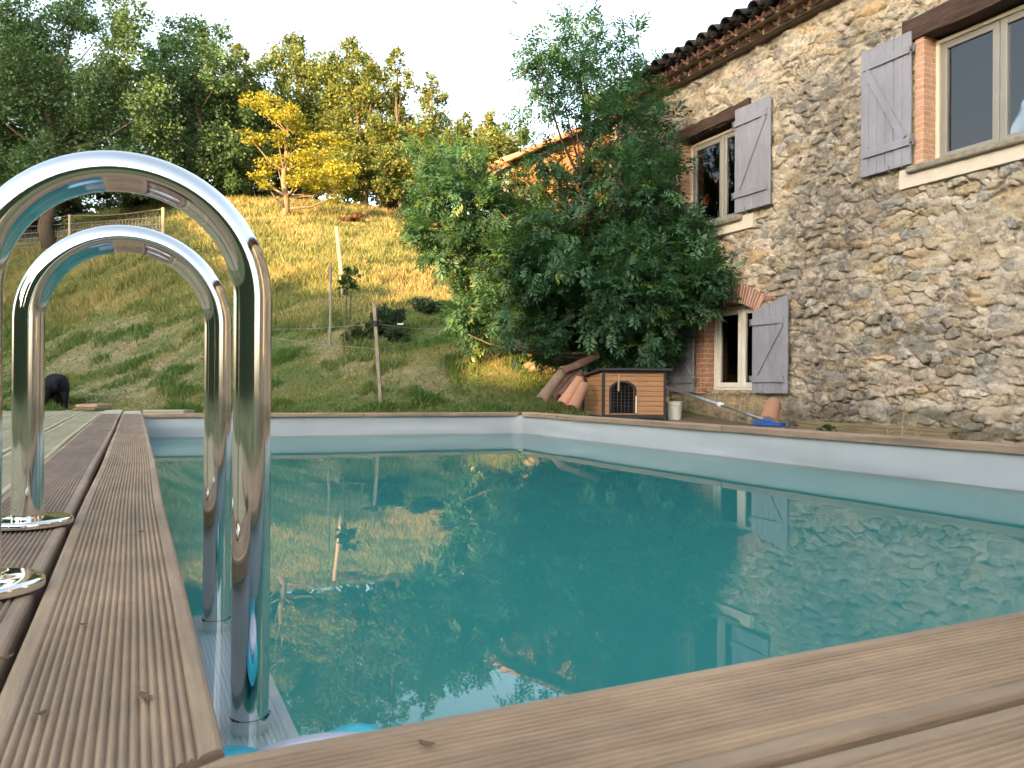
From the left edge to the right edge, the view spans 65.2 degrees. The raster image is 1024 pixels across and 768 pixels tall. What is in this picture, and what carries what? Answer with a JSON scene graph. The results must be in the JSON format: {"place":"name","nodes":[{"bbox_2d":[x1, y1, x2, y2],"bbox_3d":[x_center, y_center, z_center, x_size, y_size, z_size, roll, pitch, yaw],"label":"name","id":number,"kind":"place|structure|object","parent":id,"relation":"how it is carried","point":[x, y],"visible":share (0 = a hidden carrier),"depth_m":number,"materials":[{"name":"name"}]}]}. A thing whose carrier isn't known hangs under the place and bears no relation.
{"place":"outdoors","nodes":[
{"label":"outdoors","id":0,"kind":"place"},
{"bbox_2d":[0,0,750,555],"label":"sky","id":1,"kind":"structure","parent":0,"point":[467,44],"materials":[{"name":"white"}]},
{"bbox_2d":[3,192,787,428],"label":"ground","id":2,"kind":"structure","parent":0,"point":[689,416],"depth_m":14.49,"materials":[{"name":"green plant"}]},
{"bbox_2d":[19,215,67,240],"bbox_3d":[-23.391,-7.653,39.199,3.519,1.923,4.795,1,0,-62],"label":"shrub","id":3,"kind":"object","parent":2,"relation":"on","point":[31,231],"visible":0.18,"depth_m":38.68,"materials":[{"name":"green plant"}]},
{"bbox_2d":[45,374,69,409],"bbox_3d":[-7.761,0.139,13.652,0.426,0.635,1.280,0,0,-25],"label":"dog","id":4,"kind":"object","parent":2,"relation":"on","point":[57,388],"visible":0.76,"depth_m":13.28},
{"bbox_2d":[13,207,164,248],"bbox_3d":[-18.019,-6.289,32.884,14.086,2.706,0.112,0,0,38],"label":"wire fence","id":5,"kind":"object","parent":2,"relation":"on","point":[162,229],"visible":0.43,"depth_m":31.61,"materials":[{"name":"metal"}]},
{"bbox_2d":[55,196,123,219],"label":"shrub","id":6,"kind":"object","parent":2,"relation":"on","point":[65,208],"visible":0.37,"depth_m":45.15,"materials":[{"name":"green plant"}]},
{"bbox_2d":[0,0,190,250],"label":"oak tree","id":7,"kind":"object","parent":2,"relation":"on","point":[28,96],"visible":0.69,"depth_m":32.96,"materials":[{"name":"green plant"}]},
{"bbox_2d":[84,191,161,211],"bbox_3d":[-18.644,-8.937,38.847,4.611,1.703,3.750,0,0,-25],"label":"shrub","id":8,"kind":"object","parent":2,"relation":"on","point":[127,202],"visible":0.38,"depth_m":38.41,"materials":[{"name":"green plant"}]},
{"bbox_2d":[122,7,260,194],"bbox_3d":[-14.473,-12.605,36.189,5.895,9.470,6.850,0,0,-25],"label":"oak tree","id":9,"kind":"object","parent":2,"relation":"on","point":[204,160],"visible":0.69,"depth_m":35.55,"materials":[{"name":"green plant"}]},
{"bbox_2d":[211,183,251,195],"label":"shrub","id":10,"kind":"object","parent":2,"relation":"on","point":[222,191],"visible":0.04,"depth_m":38.65,"materials":[{"name":"green plant"}]},
{"bbox_2d":[1,44,484,211],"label":"woodland","id":11,"kind":"object","parent":2,"relation":"on","point":[97,208],"visible":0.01,"depth_m":48.45,"materials":[{"name":"green plant"}]},
{"bbox_2d":[213,41,275,197],"bbox_3d":[-12.810,-12.149,38.066,3.322,7.449,4.265,0,0,-25],"label":"oak tree","id":12,"kind":"object","parent":2,"relation":"on","point":[248,75],"visible":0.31,"depth_m":37.42,"materials":[{"name":"green plant"}]},
{"bbox_2d":[235,181,281,195],"bbox_3d":[-12.360,-9.354,39.158,3.285,0.834,1.911,0,0,43],"label":"shrub","id":13,"kind":"object","parent":2,"relation":"on","point":[258,193],"visible":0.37,"depth_m":38.39,"materials":[{"name":"green plant"}]},
{"bbox_2d":[232,89,365,217],"bbox_3d":[-8.227,-8.836,30.708,5.218,5.329,3.290,0,0,2],"label":"young oak","id":14,"kind":"object","parent":2,"relation":"on","point":[303,158],"visible":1,"depth_m":30.57,"materials":[{"name":"yellow plant"}]},
{"bbox_2d":[248,30,362,198],"bbox_3d":[-10.757,-13.651,40.692,6.224,9.248,5.921,0,0,-25],"label":"oak tree","id":15,"kind":"object","parent":2,"relation":"on","point":[308,78],"visible":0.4,"depth_m":39.76,"materials":[{"name":"green plant"}]},
{"bbox_2d":[328,262,331,344],"bbox_3d":[-3.401,-1.452,14.963,0.062,1.660,0.057,0,0,-25],"label":"wooden stake","id":16,"kind":"object","parent":2,"relation":"on","point":[330,299],"visible":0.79,"depth_m":14.95,"materials":[{"name":"brown wood"}]},
{"bbox_2d":[335,226,344,296],"bbox_3d":[-3.937,-2.742,18.328,0.257,1.724,0.093,0,0,0],"label":"wooden stake","id":17,"kind":"object","parent":2,"relation":"on","point":[339,250],"visible":0.6,"depth_m":18.29,"materials":[{"name":"beige wood"}]},
{"bbox_2d":[337,266,363,355],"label":"sapling","id":18,"kind":"object","parent":2,"relation":"on","point":[346,279],"visible":1,"depth_m":14.20,"materials":[{"name":"green plant"}]},
{"bbox_2d":[337,213,365,222],"bbox_3d":[-6.194,-6.327,30.645,1.156,0.564,1.210,0,0,-25],"label":"rock","id":19,"kind":"object","parent":2,"relation":"on","point":[355,217],"visible":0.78,"depth_m":30.43,"materials":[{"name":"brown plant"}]},
{"bbox_2d":[339,320,378,343],"bbox_3d":[-2.913,-0.956,15.147,0.744,0.536,0.520,0,0,-25],"label":"shrub","id":20,"kind":"object","parent":2,"relation":"on","point":[358,331],"visible":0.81,"depth_m":15.03,"materials":[{"name":"green plant"}]},
{"bbox_2d":[315,35,405,206],"bbox_3d":[-7.190,-12.829,38.981,4.607,8.943,5.476,0,0,-25],"label":"oak tree","id":21,"kind":"object","parent":2,"relation":"on","point":[358,99],"visible":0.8,"depth_m":38.55,"materials":[{"name":"green plant"}]},
{"bbox_2d":[365,303,381,404],"bbox_3d":[-1.891,-0.313,10.997,0.262,1.598,0.094,0,0,-6],"label":"wooden stake","id":22,"kind":"object","parent":2,"relation":"on","point":[374,323],"visible":0.92,"depth_m":10.96,"materials":[{"name":"brown wood"}]},
{"bbox_2d":[272,324,444,348],"bbox_3d":[-2.577,-0.666,11.692,2.983,0.370,1.136,0,0,10],"label":"electric wire","id":23,"kind":"object","parent":22,"relation":"attached to","point":[374,348],"visible":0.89,"depth_m":11.55,"materials":[{"name":"metal"}]},
{"bbox_2d":[369,303,407,335],"bbox_3d":[-2.405,-1.241,15.619,0.755,0.738,0.885,0,0,-4],"label":"shrub","id":24,"kind":"object","parent":2,"relation":"on","point":[390,316],"visible":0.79,"depth_m":15.52,"materials":[{"name":"green plant"}]},
{"bbox_2d":[374,194,413,210],"bbox_3d":[-5.564,-8.737,38.985,2.576,1.053,2.619,0,0,-25],"label":"shrub","id":25,"kind":"object","parent":2,"relation":"on","point":[388,204],"visible":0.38,"depth_m":38.28,"materials":[{"name":"green plant"}]},
{"bbox_2d":[370,45,422,210],"bbox_3d":[-5.377,-11.716,38.078,2.912,7.718,5.006,0,0,3],"label":"narrow tree","id":26,"kind":"object","parent":2,"relation":"on","point":[388,161],"visible":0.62,"depth_m":37.04,"materials":[{"name":"green plant"}]},
{"bbox_2d":[382,323,411,344],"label":"shrub","id":27,"kind":"object","parent":2,"relation":"on","point":[394,333],"visible":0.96,"depth_m":14.73,"materials":[{"name":"green plant"}]},
{"bbox_2d":[398,70,456,196],"bbox_3d":[-3.797,-11.080,37.118,3.002,7.339,4.420,0,0,-10],"label":"sparse tree","id":28,"kind":"object","parent":2,"relation":"on","point":[431,122],"visible":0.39,"depth_m":36.26,"materials":[{"name":"green plant"}]},
{"bbox_2d":[408,296,449,313],"bbox_3d":[-1.742,-1.688,17.331,0.957,0.445,0.751,0,0,-25],"label":"shrub","id":29,"kind":"object","parent":2,"relation":"on","point":[425,305],"visible":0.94,"depth_m":17.21,"materials":[{"name":"green plant"}]},
{"bbox_2d":[436,110,489,211],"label":"oak tree","id":30,"kind":"object","parent":2,"relation":"on","point":[465,130],"visible":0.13,"depth_m":36.00,"materials":[{"name":"green plant"}]},
{"bbox_2d":[458,108,530,221],"bbox_3d":[-0.694,-9.248,35.311,3.478,5.667,4.562,0,0,3],"label":"oak tree","id":31,"kind":"object","parent":2,"relation":"on","point":[508,145],"visible":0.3,"depth_m":33.94,"materials":[{"name":"green plant"}]},
{"bbox_2d":[0,410,1023,767],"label":"wooden deck","id":32,"kind":"structure","parent":2,"relation":"on","point":[76,444],"depth_m":0.90,"materials":[{"name":"brown wood"}]},
{"bbox_2d":[0,653,13,659],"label":"dry leaf","id":33,"kind":"object","parent":32,"relation":"on","point":[5,657],"visible":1,"depth_m":0.67,"materials":[{"name":"beige plant"}]},
{"bbox_2d":[72,407,110,410],"bbox_3d":[-3.672,0.216,7.000,0.190,0.024,0.300,0,0,-1],"label":"timber offcut","id":34,"kind":"object","parent":32,"relation":"on","point":[90,408],"visible":0.98,"depth_m":6.86,"materials":[{"name":"brown wood"}]},
{"bbox_2d":[76,404,111,406],"bbox_3d":[-3.722,0.191,7.130,0.190,0.024,0.260,0,0,2],"label":"timber offcut","id":35,"kind":"object","parent":34,"relation":"on","point":[93,405],"visible":1,"depth_m":7.00,"materials":[{"name":"beige wood"}]},
{"bbox_2d":[0,412,1023,767],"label":"swimming pool","id":36,"kind":"structure","parent":32,"relation":"in","point":[898,614],"depth_m":1.20,"materials":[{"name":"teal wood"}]},
{"bbox_2d":[34,708,46,714],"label":"dry leaf","id":37,"kind":"object","parent":36,"relation":"on","point":[41,712],"visible":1,"depth_m":0.56,"materials":[{"name":"brown plant"}]},
{"bbox_2d":[139,691,151,698],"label":"dry leaf","id":38,"kind":"object","parent":36,"relation":"on","point":[142,694],"visible":1,"depth_m":0.59,"materials":[{"name":"beige plant"}]},
{"bbox_2d":[0,150,298,748],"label":"pool ladder","id":39,"kind":"object","parent":36,"relation":"attached to","point":[250,709],"visible":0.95,"depth_m":1.00,"materials":[{"name":"metal"}]},
{"bbox_2d":[418,739,434,746],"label":"dry leaf","id":40,"kind":"object","parent":36,"relation":"on","point":[425,743],"visible":1,"depth_m":0.51,"materials":[{"name":"beige plant"}]},
{"bbox_2d":[149,433,1023,735],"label":"water","id":41,"kind":"structure","parent":36,"relation":"in","point":[387,643],"depth_m":4.78,"materials":[{"name":"teal liquid"}]},
{"bbox_2d":[223,723,380,756],"bbox_3d":[-0.171,0.403,0.721,0.231,0.057,0.401,0,0,-25],"label":"pool float","id":42,"kind":"object","parent":41,"relation":"on","point":[342,730],"visible":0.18,"depth_m":0.85,"materials":[{"name":"plastic"}]},
{"bbox_2d":[665,386,785,427],"bbox_3d":[1.743,0.155,7.068,0.202,0.288,4.465,0,0,4],"label":"pool brush","id":43,"kind":"object","parent":36,"relation":"on","point":[767,422],"visible":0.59,"depth_m":5.83,"materials":[{"name":"metal"}]},
{"bbox_2d":[523,361,557,373],"bbox_3d":[0.864,-0.309,13.563,0.933,0.395,2.880,0,0,11],"label":"rubble","id":44,"kind":"object","parent":2,"relation":"on","point":[529,365],"visible":0.21,"depth_m":12.31,"materials":[{"name":"stone"}]},
{"bbox_2d":[488,118,609,361],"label":"stone wing","id":45,"kind":"structure","parent":2,"relation":"on","point":[505,161],"depth_m":12.92,"materials":[{"name":"stone"}]},
{"bbox_2d":[393,0,745,380],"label":"ash tree","id":46,"kind":"object","parent":2,"relation":"on","point":[633,287],"visible":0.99,"depth_m":10.87,"materials":[{"name":"green plant"}]},
{"bbox_2d":[566,381,588,411],"bbox_3d":[0.850,0.160,10.204,0.153,0.387,0.392,0,0,37],"label":"roof tile","id":47,"kind":"object","parent":2,"relation":"on","point":[578,396],"visible":0.99,"depth_m":10.16,"materials":[{"name":"orange ceramic"}]},
{"bbox_2d":[557,376,583,408],"bbox_3d":[0.762,0.103,10.281,0.140,0.420,0.468,0,0,41],"label":"roof tile","id":48,"kind":"object","parent":47,"relation":"on","point":[565,397],"visible":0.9,"depth_m":10.23,"materials":[{"name":"orange ceramic"}]},
{"bbox_2d":[583,368,671,420],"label":"dog house","id":49,"kind":"structure","parent":2,"relation":"on","point":[639,393],"depth_m":10.30,"materials":[{"name":"brown wood"}]},
{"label":"roof tile","id":50,"kind":"object","parent":49,"relation":"on","visible":0},
{"bbox_2d":[552,369,575,401],"bbox_3d":[0.663,0.008,10.558,0.143,0.456,0.611,0,0,36],"label":"roof tile","id":51,"kind":"object","parent":50,"relation":"on","point":[566,379],"visible":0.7,"depth_m":10.50,"materials":[{"name":"ceramic"}]},
{"bbox_2d":[558,369,583,395],"bbox_3d":[0.765,0.012,10.608,0.142,0.431,0.610,0,0,36],"label":"roof tile","id":52,"kind":"object","parent":50,"relation":"on","point":[579,372],"visible":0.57,"depth_m":10.59,"materials":[{"name":"ceramic"}]},
{"bbox_2d":[535,366,567,404],"bbox_3d":[0.535,0.015,10.432,0.153,0.510,0.667,0,0,34],"label":"roof tile","id":53,"kind":"object","parent":52,"relation":"on","point":[548,390],"visible":0.99,"depth_m":10.35,"materials":[{"name":"ceramic"}]},
{"bbox_2d":[557,362,585,372],"bbox_3d":[0.809,-0.238,10.743,0.469,0.191,0.150,1,0,-42],"label":"roof tile","id":54,"kind":"object","parent":53,"relation":"on","point":[569,367],"visible":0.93,"depth_m":10.64,"materials":[{"name":"ceramic"}]},
{"bbox_2d":[573,353,599,366],"bbox_3d":[1.020,-0.331,10.942,0.451,0.195,0.150,1,0,-44],"label":"roof tile","id":55,"kind":"object","parent":54,"relation":"on","point":[586,360],"visible":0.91,"depth_m":10.89,"materials":[{"name":"ceramic"}]},
{"bbox_2d":[666,401,682,419],"bbox_3d":[2.136,0.378,10.552,0.230,0.299,0.225,0,0,-25],"label":"bucket","id":56,"kind":"object","parent":2,"relation":"on","point":[674,410],"visible":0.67,"depth_m":10.47,"materials":[{"name":"white plastic"}]},
{"bbox_2d":[760,397,781,421],"bbox_3d":[2.945,0.323,9.111,0.195,0.339,0.461,0,0,24],"label":"roof tile","id":57,"kind":"object","parent":2,"relation":"on","point":[772,408],"visible":0.9,"depth_m":9.06,"materials":[{"name":"orange ceramic"}]},
{"bbox_2d":[593,0,1023,443],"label":"stone house","id":58,"kind":"structure","parent":2,"relation":"on","point":[856,184],"depth_m":8.78,"materials":[{"name":"stone"}]},
{"bbox_2d":[690,128,734,211],"bbox_3d":[2.902,-2.856,11.185,0.065,1.270,1.220,0,0,-25],"label":"window frame","id":59,"kind":"structure","parent":58,"relation":"in","point":[730,130],"depth_m":11.62,"materials":[{"name":"beige wood"}]},
{"bbox_2d":[714,305,751,389],"bbox_3d":[3.076,-0.481,10.775,0.065,1.140,1.010,0,0,-25],"label":"window frame","id":60,"kind":"structure","parent":58,"relation":"in","point":[743,306],"depth_m":11.19,"materials":[{"name":"beige wood"}]},
{"bbox_2d":[935,4,1023,158],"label":"window frame","id":61,"kind":"structure","parent":58,"relation":"in","point":[938,43],"depth_m":8.10,"materials":[{"name":"beige wood"}]},
{"bbox_2d":[816,423,837,431],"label":"green weed","id":62,"kind":"object","parent":2,"relation":"on","point":[827,427],"visible":0.28,"depth_m":7.97,"materials":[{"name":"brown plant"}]},
{"bbox_2d":[871,409,900,434],"bbox_3d":[2.928,0.372,6.220,0.116,0.398,0.242,0,0,-25],"label":"dry weed","id":63,"kind":"object","parent":2,"relation":"on","point":[887,421],"visible":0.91,"depth_m":6.20,"materials":[{"name":"plant"}]},
{"bbox_2d":[898,403,911,435],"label":"dry weed","id":64,"kind":"object","parent":2,"relation":"on","point":[903,412],"visible":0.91,"depth_m":6.45,"materials":[{"name":"plant"}]},
{"bbox_2d":[911,418,921,436],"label":"dry weed","id":65,"kind":"object","parent":2,"relation":"on","point":[916,428],"visible":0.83,"depth_m":6.71,"materials":[{"name":"plant"}]},
{"bbox_3d":[4.067,0.559,7.495,0.250,0.084,0.100,0,0,-25],"label":"bearer","id":66,"kind":"object","parent":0,"visible":0},
{"bbox_2d":[796,427,959,439],"bbox_3d":[3.692,0.501,8.258,0.140,0.031,1.900,0,0,-25],"label":"plank","id":67,"kind":"object","parent":66,"relation":"on","point":[893,434],"visible":0.68,"depth_m":8.00,"materials":[{"name":"brown wood"}]},
{"bbox_2d":[799,424,957,435],"bbox_3d":[3.701,0.468,8.262,0.140,0.031,1.840,0,0,-25],"label":"plank","id":68,"kind":"object","parent":67,"relation":"on","point":[885,430],"visible":0.94,"depth_m":8.02,"materials":[{"name":"brown wood"}]},
{"bbox_2d":[797,421,960,432],"bbox_3d":[3.720,0.436,8.293,0.130,0.031,1.920,0,0,-25],"label":"plank","id":69,"kind":"object","parent":68,"relation":"on","point":[948,430],"visible":1,"depth_m":8.10,"materials":[{"name":"brown wood"}]}
]}

